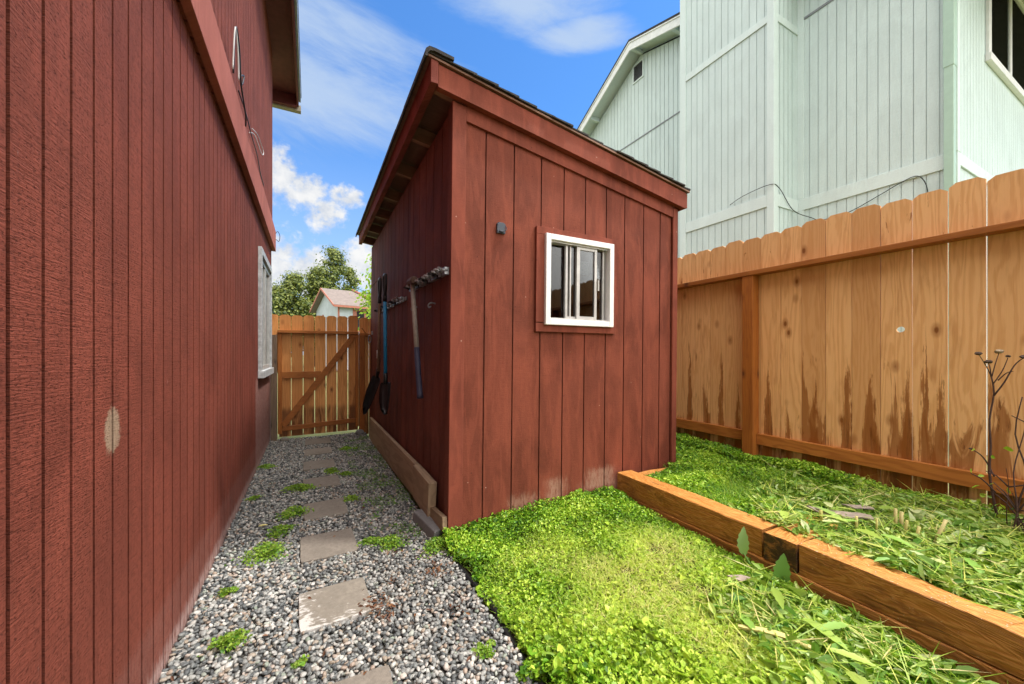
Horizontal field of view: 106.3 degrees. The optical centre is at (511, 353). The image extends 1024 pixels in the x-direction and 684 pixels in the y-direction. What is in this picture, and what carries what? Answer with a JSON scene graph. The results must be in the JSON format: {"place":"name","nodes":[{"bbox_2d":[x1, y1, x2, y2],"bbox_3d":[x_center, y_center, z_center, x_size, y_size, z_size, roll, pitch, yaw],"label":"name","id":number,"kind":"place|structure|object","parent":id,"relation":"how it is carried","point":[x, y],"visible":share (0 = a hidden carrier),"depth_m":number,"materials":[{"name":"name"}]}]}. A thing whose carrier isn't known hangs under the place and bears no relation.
{"place":"outdoors","nodes":[
{"label":"outdoors","id":0,"kind":"place"},
{"bbox_2d":[165,439,519,683],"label":"path","id":1,"kind":"structure","parent":0,"point":[370,664],"depth_m":1.63,"materials":[{"name":"grey gravel"}]},
{"bbox_2d":[280,483,319,492],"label":"weed clump","id":2,"kind":"object","parent":1,"relation":"on","point":[303,486],"visible":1,"depth_m":3.21,"materials":[{"name":"green plant"}]},
{"bbox_2d":[304,447,331,455],"bbox_3d":[-2.272,1.156,4.500,0.293,0.045,0.312,0,0,-28],"label":"stepping stone","id":3,"kind":"object","parent":1,"relation":"on","point":[318,451],"visible":0.76,"depth_m":4.47,"materials":[{"name":"stone"}]},
{"bbox_2d":[305,437,330,445],"bbox_3d":[-2.535,1.156,5.017,0.302,0.038,0.362,0,0,-28],"label":"stepping stone","id":4,"kind":"object","parent":1,"relation":"on","point":[326,440],"visible":0.73,"depth_m":4.98,"materials":[{"name":"stone"}]},
{"bbox_2d":[303,459,334,471],"bbox_3d":[-1.989,1.156,3.959,0.293,0.046,0.313,0,0,-28],"label":"stepping stone","id":5,"kind":"object","parent":1,"relation":"on","point":[317,464],"visible":0.81,"depth_m":3.94,"materials":[{"name":"stone"}]},
{"bbox_2d":[303,475,339,491],"bbox_3d":[-1.697,1.156,3.419,0.293,0.038,0.302,0,0,-29],"label":"stepping stone","id":6,"kind":"object","parent":1,"relation":"on","point":[327,481],"visible":0.61,"depth_m":3.42,"materials":[{"name":"stone"}]},
{"bbox_2d":[303,497,347,520],"bbox_3d":[-1.378,1.156,2.834,0.283,0.045,0.333,0,0,-30],"label":"stepping stone","id":7,"kind":"object","parent":1,"relation":"on","point":[332,507],"visible":0.73,"depth_m":2.81,"materials":[{"name":"concrete"}]},
{"bbox_2d":[300,528,357,564],"bbox_3d":[-1.098,1.155,2.298,0.298,0.049,0.318,0,0,-29],"label":"stepping stone","id":8,"kind":"object","parent":1,"relation":"on","point":[323,546],"visible":0.81,"depth_m":2.27,"materials":[{"name":"concrete"}]},
{"bbox_2d":[324,467,341,474],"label":"weed clump","id":9,"kind":"object","parent":1,"relation":"on","point":[331,470],"visible":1,"depth_m":3.69,"materials":[{"name":"green plant"}]},
{"bbox_2d":[298,577,372,635],"bbox_3d":[-0.811,1.155,1.760,0.293,0.041,0.292,0,0,-30],"label":"stepping stone","id":10,"kind":"object","parent":1,"relation":"on","point":[327,606],"visible":0.77,"depth_m":1.73,"materials":[{"name":"concrete"}]},
{"bbox_2d":[332,665,392,683],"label":"stepping stone","id":11,"kind":"object","parent":1,"relation":"on","point":[380,675],"visible":1,"depth_m":1.34,"materials":[{"name":"stone"}]},
{"bbox_2d":[356,536,382,546],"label":"weed clump","id":12,"kind":"object","parent":1,"relation":"on","point":[371,539],"visible":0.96,"depth_m":2.31,"materials":[{"name":"green plant"}]},
{"bbox_2d":[373,534,405,551],"bbox_3d":[-0.729,1.120,2.304,0.194,0.061,0.201,0,0,-5],"label":"weed clump","id":13,"kind":"object","parent":1,"relation":"on","point":[389,541],"visible":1,"depth_m":2.29,"materials":[{"name":"green plant"}]},
{"bbox_2d":[413,535,452,558],"bbox_3d":[-0.436,1.120,2.258,0.320,0.062,0.189,0,0,-45],"label":"weed clump","id":14,"kind":"object","parent":1,"relation":"on","point":[433,543],"visible":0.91,"depth_m":2.24,"materials":[{"name":"green plant"}]},
{"bbox_2d":[471,638,495,658],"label":"weed clump","id":15,"kind":"object","parent":1,"relation":"on","point":[481,649],"visible":1,"depth_m":1.47,"materials":[{"name":"green plant"}]},
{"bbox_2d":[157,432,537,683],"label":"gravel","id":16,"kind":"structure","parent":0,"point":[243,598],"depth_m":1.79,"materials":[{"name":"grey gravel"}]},
{"bbox_2d":[197,628,252,659],"bbox_3d":[-1.104,1.125,1.504,0.178,0.053,0.154,0,0,6],"label":"weed clump","id":17,"kind":"object","parent":16,"relation":"on","point":[229,638],"visible":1,"depth_m":1.50,"materials":[{"name":"green plant"}]},
{"bbox_2d":[216,586,239,596],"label":"weed clump","id":18,"kind":"object","parent":16,"relation":"on","point":[228,590],"visible":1,"depth_m":1.83,"materials":[{"name":"green plant"}]},
{"bbox_2d":[244,494,261,500],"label":"weed clump","id":19,"kind":"object","parent":16,"relation":"on","point":[254,497],"visible":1,"depth_m":3.00,"materials":[{"name":"green plant"}]},
{"bbox_2d":[224,541,291,566],"bbox_3d":[-1.397,1.115,2.183,0.283,0.071,0.277,0,0,3],"label":"weed clump","id":20,"kind":"object","parent":16,"relation":"on","point":[270,545],"visible":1,"depth_m":2.15,"materials":[{"name":"green plant"}]},
{"bbox_2d":[256,463,279,468],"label":"weed clump","id":21,"kind":"object","parent":16,"relation":"on","point":[266,466],"visible":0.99,"depth_m":3.84,"materials":[{"name":"green plant"}]},
{"bbox_2d":[265,524,298,538],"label":"weed clump","id":22,"kind":"object","parent":16,"relation":"on","point":[281,528],"visible":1,"depth_m":2.44,"materials":[{"name":"green plant"}]},
{"bbox_2d":[280,437,288,440],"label":"rock","id":23,"kind":"object","parent":16,"relation":"on","point":[284,439],"visible":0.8,"depth_m":5.02,"materials":[{"name":"stone"}]},
{"bbox_2d":[273,505,313,521],"bbox_3d":[-1.572,1.118,2.728,0.199,0.066,0.269,0,0,39],"label":"weed clump","id":24,"kind":"object","parent":16,"relation":"on","point":[288,512],"visible":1,"depth_m":2.71,"materials":[{"name":"green plant"}]},
{"bbox_2d":[290,654,309,668],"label":"weed clump","id":25,"kind":"object","parent":16,"relation":"on","point":[302,660],"visible":1,"depth_m":1.40,"materials":[{"name":"green plant"}]},
{"bbox_2d":[171,462,481,680],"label":"leaf litter","id":26,"kind":"object","parent":16,"relation":"on","point":[385,615],"visible":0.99,"depth_m":1.73,"materials":[{"name":"plant"}]},
{"bbox_2d":[335,446,356,450],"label":"weed clump","id":27,"kind":"object","parent":16,"relation":"on","point":[345,447],"visible":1,"depth_m":4.57,"materials":[{"name":"green plant"}]},
{"bbox_2d":[339,471,354,475],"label":"weed clump","id":28,"kind":"object","parent":16,"relation":"on","point":[345,473],"visible":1,"depth_m":3.61,"materials":[{"name":"green plant"}]},
{"bbox_2d":[343,494,361,502],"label":"weed clump","id":29,"kind":"object","parent":16,"relation":"on","point":[349,496],"visible":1,"depth_m":3.00,"materials":[{"name":"green plant"}]},
{"bbox_2d":[355,429,363,434],"bbox_3d":[-2.163,1.123,5.460,0.118,0.098,0.109,0,0,4],"label":"rock","id":30,"kind":"object","parent":16,"relation":"on","point":[359,431],"visible":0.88,"depth_m":5.42,"materials":[{"name":"grey stone"}]},
{"bbox_2d":[346,435,421,548],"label":"creeping weeds","id":31,"kind":"object","parent":16,"relation":"on","point":[383,463],"visible":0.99,"depth_m":3.26,"materials":[{"name":"green plant"}]},
{"bbox_2d":[412,509,443,539],"bbox_3d":[-0.551,1.127,2.529,0.142,0.085,0.406,0,0,-28],"label":"concrete block","id":32,"kind":"object","parent":16,"relation":"on","point":[428,526],"depth_m":2.48,"materials":[{"name":"grey concrete"}]},
{"bbox_2d":[271,0,679,298],"label":"sky","id":33,"kind":"structure","parent":0,"point":[360,60],"materials":[{"name":"blue"}]},
{"bbox_2d":[277,367,948,611],"bbox_3d":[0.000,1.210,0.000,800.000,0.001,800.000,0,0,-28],"label":"ground","id":34,"kind":"structure","parent":0,"point":[338,433],"depth_m":5.76,"materials":[{"name":"grey gravel"}]},
{"bbox_2d":[0,0,300,683],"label":"house","id":35,"kind":"structure","parent":34,"relation":"on","point":[137,237],"depth_m":1.12,"materials":[{"name":"red wood"}]},
{"bbox_2d":[232,26,263,185],"bbox_3d":[-2.062,-1.810,3.092,0.065,0.410,1.808,0,0,-28],"label":"cable","id":36,"kind":"object","parent":35,"relation":"attached to","point":[236,37],"visible":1,"depth_m":2.48,"materials":[{"name":"white plastic"}]},
{"bbox_2d":[258,246,273,377],"bbox_3d":[-2.847,-0.425,4.440,0.076,1.350,1.190,0,0,-28],"label":"window","id":37,"kind":"structure","parent":35,"relation":"in","point":[265,368],"depth_m":4.41,"materials":[{"name":"white paint"}]},
{"bbox_2d":[271,335,276,440],"bbox_3d":[-3.156,0.475,5.091,0.071,1.450,0.090,0,0,-28],"label":"fence post","id":38,"kind":"object","parent":34,"relation":"on","point":[274,396],"visible":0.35,"depth_m":5.06,"materials":[{"name":"brown wood"}]},
{"bbox_2d":[272,314,278,372],"bbox_3d":[-3.171,-0.138,5.122,0.097,0.775,0.016,0,0,-28],"label":"fence board","id":39,"kind":"object","parent":38,"relation":"attached to","point":[275,322],"visible":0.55,"depth_m":5.13,"materials":[{"name":"brown wood"}]},
{"bbox_2d":[272,280,302,316],"bbox_3d":[-21.038,-2.572,33.502,5.999,8.444,7.372,0,0,28],"label":"birch tree","id":40,"kind":"object","parent":34,"relation":"on","point":[281,302],"visible":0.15,"depth_m":33.41,"materials":[{"name":"green plant"}]},
{"bbox_2d":[272,268,315,343],"bbox_3d":[-19.506,-3.092,34.207,7.236,9.485,7.041,0,0,7],"label":"birch tree","id":41,"kind":"object","parent":34,"relation":"on","point":[292,286],"visible":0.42,"depth_m":34.21,"materials":[{"name":"green plant"}]},
{"bbox_2d":[288,263,334,366],"bbox_3d":[-18.932,-3.559,36.289,6.039,10.419,5.487,0,0,-28],"label":"birch tree","id":42,"kind":"object","parent":34,"relation":"on","point":[316,273],"visible":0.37,"depth_m":36.00,"materials":[{"name":"green plant"}]},
{"bbox_2d":[314,243,357,326],"bbox_3d":[-17.640,-4.634,38.464,5.869,12.569,6.435,0,0,5],"label":"birch tree","id":43,"kind":"object","parent":34,"relation":"on","point":[337,269],"visible":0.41,"depth_m":37.73,"materials":[{"name":"green plant"}]},
{"bbox_2d":[309,288,370,331],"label":"house","id":44,"kind":"structure","parent":34,"relation":"on","point":[332,302],"depth_m":26.94,"materials":[{"name":"white"}]},
{"bbox_2d":[355,310,370,331],"bbox_3d":[-10.309,-2.290,26.910,1.380,1.520,0.040,0,0,-42],"label":"window","id":45,"kind":"structure","parent":44,"relation":"in","point":[357,312],"depth_m":26.69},
{"bbox_2d":[340,264,363,291],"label":"poplar tree","id":46,"kind":"object","parent":34,"relation":"on","point":[350,276],"visible":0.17,"depth_m":40.37,"materials":[{"name":"green plant"}]},
{"bbox_2d":[354,246,371,330],"bbox_3d":[-4.783,-1.494,15.132,3.001,5.889,3.261,0,0,-28],"label":"maple tree","id":47,"kind":"object","parent":34,"relation":"on","point":[368,298],"visible":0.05,"depth_m":14.67,"materials":[{"name":"green plant"}]},
{"bbox_2d":[359,318,370,433],"bbox_3d":[-2.090,0.335,5.623,0.274,1.730,0.134,0,0,-28],"label":"fence","id":48,"kind":"object","parent":34,"relation":"on","point":[364,349],"visible":0.57,"depth_m":5.56,"materials":[{"name":"brown wood"}]},
{"bbox_2d":[277,315,358,436],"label":"gate","id":49,"kind":"structure","parent":48,"relation":"attached to","point":[334,385],"depth_m":5.35,"materials":[{"name":"brown wood"}]},
{"bbox_2d":[355,46,690,534],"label":"shed","id":50,"kind":"structure","parent":34,"relation":"on","point":[546,307],"depth_m":2.75,"materials":[{"name":"red wood"}]},
{"bbox_2d":[374,296,406,312],"bbox_3d":[-1.331,-0.508,4.101,0.090,0.058,1.460,0,0,-28],"label":"tool rack","id":51,"kind":"object","parent":50,"relation":"attached to","point":[393,302],"visible":0.73,"depth_m":3.78,"materials":[{"name":"grey metal"}]},
{"bbox_2d":[363,277,381,413],"bbox_3d":[-1.607,-0.061,4.470,0.090,1.596,0.513,0,0,-43],"label":"shovel","id":52,"kind":"object","parent":51,"relation":"hanging from","point":[372,387],"visible":1,"depth_m":4.39,"materials":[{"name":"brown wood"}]},
{"bbox_2d":[379,273,390,414],"bbox_3d":[-1.275,-0.107,3.838,0.107,1.414,0.221,0,0,-28],"label":"shovel","id":53,"kind":"object","parent":51,"relation":"hanging from","point":[384,392],"visible":1,"depth_m":3.84,"materials":[{"name":"blue plastic"}]},
{"bbox_2d":[403,266,448,291],"bbox_3d":[-0.640,-0.528,2.787,0.090,0.072,0.991,0,0,-28],"label":"tool rack","id":54,"kind":"object","parent":50,"relation":"attached to","point":[435,274],"visible":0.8,"depth_m":2.60,"materials":[{"name":"grey metal"}]},
{"bbox_2d":[406,276,422,398],"bbox_3d":[-0.721,-0.132,2.857,0.066,0.907,0.339,0,0,-28],"label":"sledgehammer","id":55,"kind":"object","parent":54,"relation":"hanging from","point":[411,282],"visible":0.95,"depth_m":2.81,"materials":[{"name":"grey wood"}]},
{"bbox_2d":[534,226,615,333],"bbox_3d":[0.473,-0.514,2.805,0.723,0.723,0.088,0,0,-28],"label":"window","id":56,"kind":"structure","parent":50,"relation":"in","point":[589,261],"depth_m":2.79,"materials":[{"name":"white plastic"}]},
{"bbox_2d":[628,497,1023,683],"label":"landscape timber","id":57,"kind":"object","parent":34,"relation":"on","point":[930,644],"visible":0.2,"depth_m":1.56,"materials":[{"name":"brown wood"}]},
{"bbox_2d":[617,470,777,556],"bbox_3d":[1.115,0.980,2.500,0.149,0.149,1.077,0,0,-27],"label":"landscape timber","id":58,"kind":"object","parent":57,"relation":"on","point":[720,520],"visible":0.93,"depth_m":2.35,"materials":[{"name":"brown wood"}]},
{"bbox_2d":[763,516,841,572],"bbox_3d":[1.522,0.980,2.005,0.442,0.142,0.155,0,0,-28],"label":"landscape timber","id":59,"kind":"object","parent":57,"relation":"on","point":[778,542],"visible":0.5,"depth_m":1.92,"materials":[{"name":"brown wood"}]},
{"bbox_2d":[799,539,1023,679],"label":"landscape timber","id":60,"kind":"object","parent":57,"relation":"on","point":[978,632],"visible":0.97,"depth_m":1.46,"materials":[{"name":"brown wood"}]},
{"bbox_2d":[444,497,925,683],"bbox_3d":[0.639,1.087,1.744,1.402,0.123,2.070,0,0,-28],"label":"grass","id":61,"kind":"structure","parent":0,"point":[614,571],"depth_m":1.79,"materials":[{"name":"green plant"}]},
{"bbox_2d":[446,548,543,683],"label":"lawn edging","id":62,"kind":"object","parent":61,"relation":"on","point":[473,583],"visible":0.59,"depth_m":1.70,"materials":[{"name":"black plastic"}]},
{"bbox_2d":[541,644,581,683],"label":"broadleaf weed","id":63,"kind":"object","parent":61,"relation":"on","point":[560,648],"visible":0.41,"depth_m":1.41,"materials":[{"name":"green plant"}]},
{"bbox_2d":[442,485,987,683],"bbox_3d":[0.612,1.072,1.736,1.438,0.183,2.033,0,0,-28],"label":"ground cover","id":64,"kind":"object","parent":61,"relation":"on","point":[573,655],"visible":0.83,"depth_m":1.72,"materials":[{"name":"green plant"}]},
{"bbox_2d":[727,575,750,581],"bbox_3d":[1.078,1.060,1.817,0.096,0.011,0.048,0,0,-3],"label":"bark piece","id":65,"kind":"object","parent":64,"relation":"on","point":[741,578],"visible":0.94,"depth_m":1.82,"materials":[{"name":"beige wood"}]},
{"bbox_2d":[738,624,811,650],"bbox_3d":[1.008,1.074,1.467,0.248,0.018,0.038,0,0,29],"label":"dry stalk","id":66,"kind":"object","parent":64,"relation":"on","point":[766,631],"visible":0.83,"depth_m":1.47,"materials":[{"name":"beige plant"}]},
{"bbox_2d":[691,459,1023,683],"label":"grass","id":67,"kind":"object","parent":64,"relation":"on","point":[825,660],"depth_m":1.65,"materials":[{"name":"green plant"}]},
{"bbox_2d":[807,505,873,519],"bbox_3d":[1.801,0.878,2.115,0.277,0.024,0.105,0,0,30],"label":"bark piece","id":68,"kind":"object","parent":67,"relation":"on","point":[853,515],"visible":0.72,"depth_m":2.09,"materials":[{"name":"brown wood"}]},
{"bbox_2d":[841,504,874,509],"bbox_3d":[1.986,0.874,2.193,0.145,0.013,0.068,0,0,9],"label":"bark piece","id":69,"kind":"object","parent":67,"relation":"on","point":[859,507],"visible":0.98,"depth_m":2.19,"materials":[{"name":"brown wood"}]},
{"bbox_2d":[737,527,805,596],"bbox_3d":[1.242,1.033,1.860,0.100,0.237,0.352,0,0,-21],"label":"broadleaf weed","id":70,"kind":"object","parent":61,"relation":"on","point":[781,567],"visible":0.67,"depth_m":1.84,"materials":[{"name":"green plant"}]},
{"bbox_2d":[737,587,883,683],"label":"broadleaf weed","id":71,"kind":"object","parent":61,"relation":"on","point":[828,626],"visible":0.99,"depth_m":1.43,"materials":[{"name":"green plant"}]},
{"bbox_2d":[577,0,1023,466],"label":"house","id":72,"kind":"structure","parent":0,"point":[819,109],"depth_m":5.12,"materials":[{"name":"green"}]},
{"bbox_2d":[730,176,927,219],"bbox_3d":[3.915,-1.843,4.960,1.937,0.785,0.480,0,0,38],"label":"cable","id":73,"kind":"object","parent":72,"relation":"attached to","point":[849,211],"visible":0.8,"depth_m":4.76,"materials":[{"name":"black plastic"}]},
{"bbox_2d":[985,0,1023,104],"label":"window","id":74,"kind":"structure","parent":72,"relation":"in","point":[1004,54],"depth_m":4.88,"materials":[{"name":"white plastic"}]},
{"bbox_2d":[646,432,1023,618],"bbox_3d":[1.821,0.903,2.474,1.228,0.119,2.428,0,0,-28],"label":"grass","id":75,"kind":"structure","parent":0,"point":[737,489],"depth_m":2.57,"materials":[{"name":"green plant"}]},
{"bbox_2d":[639,467,673,474],"bbox_3d":[1.075,1.004,3.029,0.520,0.142,0.104,0,0,-28],"label":"landscape timber","id":76,"kind":"object","parent":75,"relation":"on","point":[649,472],"visible":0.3,"depth_m":3.05,"materials":[{"name":"brown wood"}]},
{"bbox_2d":[676,169,1023,515],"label":"fence","id":77,"kind":"object","parent":75,"relation":"on","point":[792,342],"visible":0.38,"depth_m":2.63,"materials":[{"name":"brown wood"}]},
{"bbox_2d":[819,508,947,542],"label":"cut stalks","id":78,"kind":"object","parent":75,"relation":"on","point":[905,526],"visible":0.59,"depth_m":1.96,"materials":[{"name":"beige plant"}]},
{"bbox_2d":[779,475,1012,578],"bbox_3d":[1.980,0.872,2.108,1.024,0.056,0.952,0,0,-28],"label":"broadleaf weed","id":79,"kind":"object","parent":75,"relation":"on","point":[840,519],"visible":0.79,"depth_m":1.97,"materials":[{"name":"green plant"}]},
{"bbox_2d":[959,397,1023,533],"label":"dead plant","id":80,"kind":"object","parent":75,"relation":"on","point":[1017,519],"visible":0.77,"depth_m":1.90,"materials":[{"name":"brown plant"}]},
{"bbox_2d":[968,349,1023,517],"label":"dead plant","id":81,"kind":"object","parent":75,"relation":"on","point":[989,362],"visible":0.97,"depth_m":2.04,"materials":[{"name":"brown plant"}]}
]}

